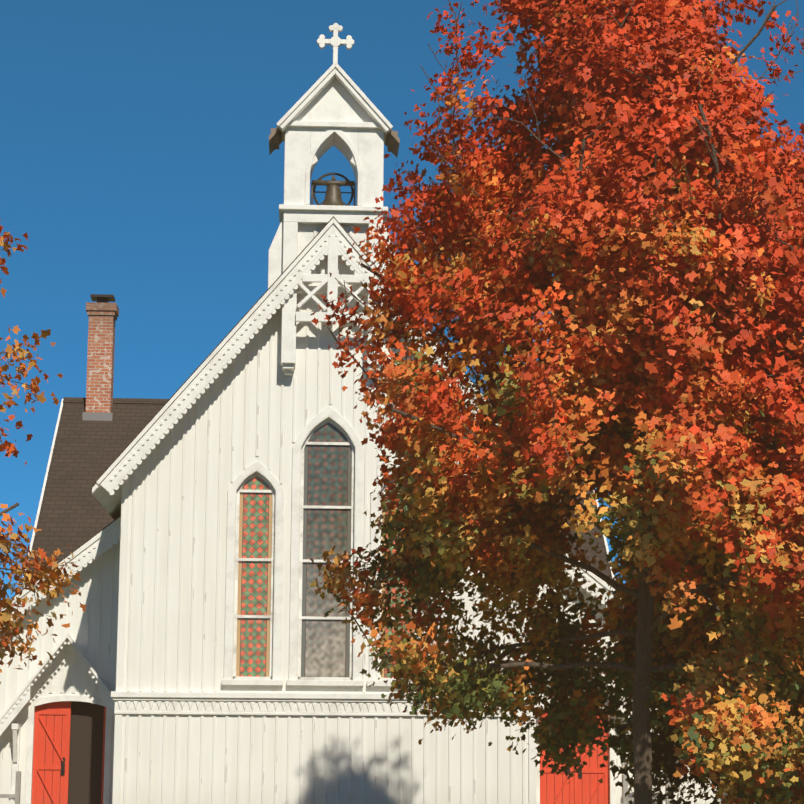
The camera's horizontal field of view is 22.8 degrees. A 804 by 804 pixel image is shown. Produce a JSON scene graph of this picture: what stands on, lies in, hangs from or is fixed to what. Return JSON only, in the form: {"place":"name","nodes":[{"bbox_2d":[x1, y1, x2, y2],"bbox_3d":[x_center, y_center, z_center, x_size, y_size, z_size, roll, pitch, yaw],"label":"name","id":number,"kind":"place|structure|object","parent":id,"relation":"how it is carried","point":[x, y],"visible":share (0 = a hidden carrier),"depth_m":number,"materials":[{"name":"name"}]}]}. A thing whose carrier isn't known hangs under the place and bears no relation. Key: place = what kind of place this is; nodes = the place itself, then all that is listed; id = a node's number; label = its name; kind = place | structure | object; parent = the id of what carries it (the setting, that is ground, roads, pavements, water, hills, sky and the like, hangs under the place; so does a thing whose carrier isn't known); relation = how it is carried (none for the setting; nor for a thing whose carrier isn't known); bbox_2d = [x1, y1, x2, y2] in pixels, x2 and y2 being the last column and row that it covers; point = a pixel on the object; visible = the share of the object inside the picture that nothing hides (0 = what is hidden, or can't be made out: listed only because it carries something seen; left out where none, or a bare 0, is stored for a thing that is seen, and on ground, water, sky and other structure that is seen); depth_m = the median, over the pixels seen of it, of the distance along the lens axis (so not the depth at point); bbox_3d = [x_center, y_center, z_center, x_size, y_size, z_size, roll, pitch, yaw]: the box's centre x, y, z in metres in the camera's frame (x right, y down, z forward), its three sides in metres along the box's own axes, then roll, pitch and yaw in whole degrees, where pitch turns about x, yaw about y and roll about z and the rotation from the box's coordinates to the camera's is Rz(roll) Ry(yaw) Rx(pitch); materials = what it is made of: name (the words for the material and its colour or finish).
{"place":"outdoors","nodes":[
{"label":"outdoors","id":0,"kind":"place"},
{"bbox_2d":[0,771,20,803],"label":"railing","id":1,"kind":"object","parent":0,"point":[16,795],"visible":1,"depth_m":33.53,"materials":[{"name":"white wood"}]},
{"bbox_2d":[0,218,85,683],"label":"tree","id":2,"kind":"object","parent":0,"point":[44,588],"depth_m":22.43,"materials":[{"name":"orange plant"}]},
{"bbox_2d":[0,642,114,722],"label":"hood beads","id":3,"kind":"object","parent":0,"point":[43,670],"visible":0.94,"depth_m":34.74},
{"bbox_2d":[9,515,120,599],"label":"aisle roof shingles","id":4,"kind":"object","parent":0,"point":[79,546],"depth_m":35.19,"materials":[{"name":"white wood"}]},
{"bbox_2d":[91,216,482,489],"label":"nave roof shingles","id":5,"kind":"object","parent":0,"point":[94,483],"visible":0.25,"depth_m":32.84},
{"bbox_2d":[92,223,560,519],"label":"main roof","id":6,"kind":"structure","parent":5,"relation":"attached to","point":[111,504],"depth_m":33.86,"materials":[{"name":"white wood"}]},
{"bbox_2d":[96,218,559,492],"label":"nave bargeboards","id":7,"kind":"object","parent":5,"relation":"attached to","point":[108,485],"visible":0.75,"depth_m":32.80,"materials":[{"name":"white wood"}]},
{"bbox_2d":[109,234,475,494],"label":"scalloped trim","id":8,"kind":"structure","parent":7,"relation":"attached to","point":[207,386],"depth_m":32.80,"materials":[{"name":"white wood"}]},
{"bbox_2d":[25,397,612,585],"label":"wing roof","id":9,"kind":"structure","parent":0,"point":[74,514],"depth_m":44.28,"materials":[{"name":"brown"}]},
{"bbox_2d":[82,412,112,420],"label":"chimney flashing","id":10,"kind":"object","parent":9,"relation":"on","point":[102,416],"visible":0.36,"depth_m":46.27,"materials":[{"name":"grey metal"}]},
{"bbox_2d":[22,399,613,587],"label":"roof edge trim","id":11,"kind":"structure","parent":9,"relation":"attached to","point":[46,475],"depth_m":43.69,"materials":[{"name":"white wood"}]},
{"bbox_2d":[120,295,528,803],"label":"front wall","id":12,"kind":"structure","parent":0,"point":[298,373],"depth_m":32.41,"materials":[{"name":"white wood"}]},
{"bbox_2d":[112,295,535,803],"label":"wall battens","id":13,"kind":"object","parent":12,"relation":"attached to","point":[121,647],"visible":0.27,"depth_m":32.36,"materials":[{"name":"white wood"}]},
{"bbox_2d":[0,0,803,599],"label":"sky","id":14,"kind":"structure","parent":0,"point":[137,167],"materials":[{"name":"blue"}]},
{"bbox_2d":[310,0,803,803],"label":"maple tree","id":15,"kind":"object","parent":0,"point":[714,480],"depth_m":19.92,"materials":[{"name":"orange plant"}]},
{"bbox_2d":[622,775,673,803],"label":"railing","id":16,"kind":"object","parent":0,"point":[626,799],"visible":0.46,"depth_m":34.08,"materials":[{"name":"white wood"}]},
{"label":"lawn","id":17,"kind":"structure","parent":0,"visible":0},
{"bbox_2d":[0,540,119,803],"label":"aisle wall","id":18,"kind":"structure","parent":17,"relation":"on","point":[22,717],"depth_m":35.21,"materials":[{"name":"white wood"}]},
{"bbox_2d":[32,701,70,803],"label":"door","id":19,"kind":"structure","parent":18,"relation":"in","point":[51,759],"depth_m":35.00,"materials":[{"name":"wood"}]},
{"bbox_2d":[43,715,64,803],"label":"door","id":20,"kind":"structure","parent":19,"relation":"attached to","point":[62,771],"depth_m":34.95,"materials":[{"name":"red wood"}]},
{"bbox_2d":[0,543,113,803],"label":"wall battens","id":21,"kind":"object","parent":18,"relation":"attached to","point":[63,648],"visible":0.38,"depth_m":35.21,"materials":[{"name":"white wood"}]},
{"bbox_2d":[0,634,114,793],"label":"door gable hood","id":22,"kind":"object","parent":18,"relation":"attached to","point":[19,706],"visible":0.77,"depth_m":34.72,"materials":[{"name":"white wood"}]},
{"bbox_2d":[2,517,120,621],"bbox_3d":[-7.008,3.697,34.923,4.525,3.810,0.090,1,-10,-3],"label":"bargeboard","id":23,"kind":"object","parent":18,"relation":"attached to","point":[85,548],"depth_m":35.16,"materials":[{"name":"white wood"}]},
{"bbox_2d":[25,695,111,803],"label":"door casing","id":24,"kind":"structure","parent":18,"relation":"attached to","point":[33,703],"depth_m":34.93,"materials":[{"name":"white wood"}]},
{"bbox_2d":[101,707,105,803],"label":"open door leaf","id":25,"kind":"object","parent":18,"relation":"attached to","point":[102,791],"visible":0.33,"depth_m":35.07,"materials":[{"name":"wood"}]},
{"bbox_2d":[61,701,104,803],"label":"doorway","id":26,"kind":"structure","parent":17,"relation":"on","point":[86,753],"depth_m":35.16,"materials":[{"name":"black wood"}]},
{"bbox_2d":[539,569,736,803],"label":"aisle wall","id":27,"kind":"structure","parent":17,"relation":"on","point":[619,792],"depth_m":35.41,"materials":[{"name":"white wood"}]},
{"bbox_2d":[540,711,608,803],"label":"door","id":28,"kind":"structure","parent":27,"relation":"in","point":[588,787],"depth_m":35.40,"materials":[{"name":"wood"}]},
{"bbox_2d":[546,737,597,803],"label":"door","id":29,"kind":"structure","parent":28,"relation":"attached to","point":[580,772],"depth_m":35.40,"materials":[{"name":"red wood"}]},
{"bbox_2d":[536,701,615,803],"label":"door casing","id":30,"kind":"structure","parent":27,"relation":"attached to","point":[612,754],"depth_m":35.29,"materials":[{"name":"white wood"}]},
{"bbox_2d":[537,645,631,797],"bbox_3d":[3.237,5.579,35.300,2.418,2.765,0.410,1,-10,-3],"label":"door gable hood","id":31,"kind":"object","parent":27,"relation":"attached to","point":[623,710],"visible":0.1,"depth_m":35.20,"materials":[{"name":"white wood"}]},
{"bbox_2d":[564,554,620,601],"bbox_3d":[4.311,3.874,35.503,4.525,3.810,0.090,1,-10,-3],"label":"bargeboard","id":32,"kind":"object","parent":27,"relation":"attached to","point":[598,581],"depth_m":35.54,"materials":[{"name":"white wood"}]},
{"bbox_2d":[565,564,609,607],"bbox_3d":[4.230,3.995,35.481,4.346,3.614,0.075,1,-10,-3],"label":"bargeboard","id":33,"kind":"object","parent":32,"relation":"attached to","point":[592,593],"visible":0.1,"depth_m":35.53,"materials":[{"name":"white wood"}]},
{"bbox_2d":[536,576,747,803],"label":"wall battens","id":34,"kind":"object","parent":27,"relation":"attached to","point":[662,787],"visible":0.06,"depth_m":35.52,"materials":[{"name":"white wood"}]},
{"bbox_2d":[588,462,803,803],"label":"tree","id":35,"kind":"object","parent":17,"relation":"on","point":[693,645],"depth_m":23.16,"materials":[{"name":"brown plant"}]},
{"bbox_3d":[-1.524,3.219,38.824,6.800,10.310,11.750,1,-10,-3],"label":"nave","id":36,"kind":"object","parent":17,"relation":"on","visible":0},
{"bbox_2d":[222,406,425,685],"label":"window casings","id":37,"kind":"structure","parent":36,"relation":"attached to","point":[309,427],"depth_m":32.65,"materials":[{"name":"white wood"}]},
{"bbox_2d":[236,476,272,676],"bbox_3d":[-2.412,2.834,32.718,0.610,3.360,0.008,1,-10,-3],"label":"window glass","id":38,"kind":"object","parent":37,"relation":"attached to","point":[254,587],"visible":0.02,"depth_m":32.70,"materials":[{"name":"multicoloured glass"}]},
{"bbox_2d":[233,418,416,680],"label":"window sashes","id":39,"kind":"object","parent":37,"relation":"in","point":[302,506],"depth_m":32.74,"materials":[{"name":"white wood"}]},
{"bbox_2d":[301,422,351,676],"bbox_3d":[-1.236,2.399,32.855,0.860,4.280,0.008,1,-10,-3],"label":"window glass","id":40,"kind":"object","parent":37,"relation":"attached to","point":[325,647],"visible":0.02,"depth_m":32.87,"materials":[{"name":"grey glass"}]},
{"bbox_2d":[381,480,413,677],"bbox_3d":[-0.066,2.871,32.838,0.610,3.360,0.008,1,-10,-3],"label":"window glass","id":41,"kind":"object","parent":37,"relation":"attached to","point":[389,632],"depth_m":32.76,"materials":[{"name":"glass"}]},
{"bbox_2d":[111,691,539,716],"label":"belt course trim","id":42,"kind":"structure","parent":36,"relation":"attached to","point":[236,703],"depth_m":32.22,"materials":[{"name":"white wood"}]},
{"bbox_2d":[268,77,395,295],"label":"bell tower","id":43,"kind":"structure","parent":36,"relation":"attached to","point":[339,118],"depth_m":33.48,"materials":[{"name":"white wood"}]},
{"bbox_2d":[311,177,355,205],"bbox_3d":[-1.162,-3.505,33.808,0.586,0.620,0.559,-8,-13,40],"label":"bell","id":44,"kind":"object","parent":43,"relation":"on","point":[333,196],"visible":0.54,"depth_m":33.75,"materials":[{"name":"brown metal"}]},
{"bbox_2d":[313,172,353,205],"bbox_3d":[-1.167,-3.557,33.918,0.704,0.704,0.038,1,-10,-3],"label":"bell wheel","id":45,"kind":"object","parent":44,"relation":"attached to","point":[342,176],"visible":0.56,"depth_m":33.92,"materials":[{"name":"black metal"}]},
{"bbox_2d":[269,128,399,157],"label":"belfry roof","id":46,"kind":"structure","parent":43,"relation":"on","point":[392,143],"depth_m":33.86,"materials":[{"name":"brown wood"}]},
{"bbox_2d":[276,62,392,133],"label":"belfry roof trim","id":47,"kind":"structure","parent":46,"relation":"attached to","point":[324,80],"depth_m":33.52,"materials":[{"name":"white wood"}]},
{"bbox_2d":[317,23,353,63],"bbox_3d":[-1.131,-5.987,33.965,0.640,0.927,0.140,1,-10,-3],"label":"cross","id":48,"kind":"object","parent":46,"relation":"on","point":[335,41],"visible":0.92,"depth_m":33.95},
{"bbox_2d":[281,222,382,376],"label":"gable truss posts","id":49,"kind":"object","parent":36,"relation":"attached to","point":[291,316],"visible":0.67,"depth_m":33.06,"materials":[{"name":"white wood"}]},
{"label":"rear wing","id":50,"kind":"object","parent":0,"visible":0},
{"bbox_2d":[86,302,118,411],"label":"chimney","id":51,"kind":"object","parent":50,"relation":"on","point":[100,356],"visible":0.88,"depth_m":46.60,"materials":[{"name":"brick"}]},
{"bbox_2d":[90,294,114,302],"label":"chimney cap","id":52,"kind":"object","parent":51,"relation":"on","point":[103,298],"visible":0.79,"depth_m":46.96,"materials":[{"name":"black metal"}]}
]}

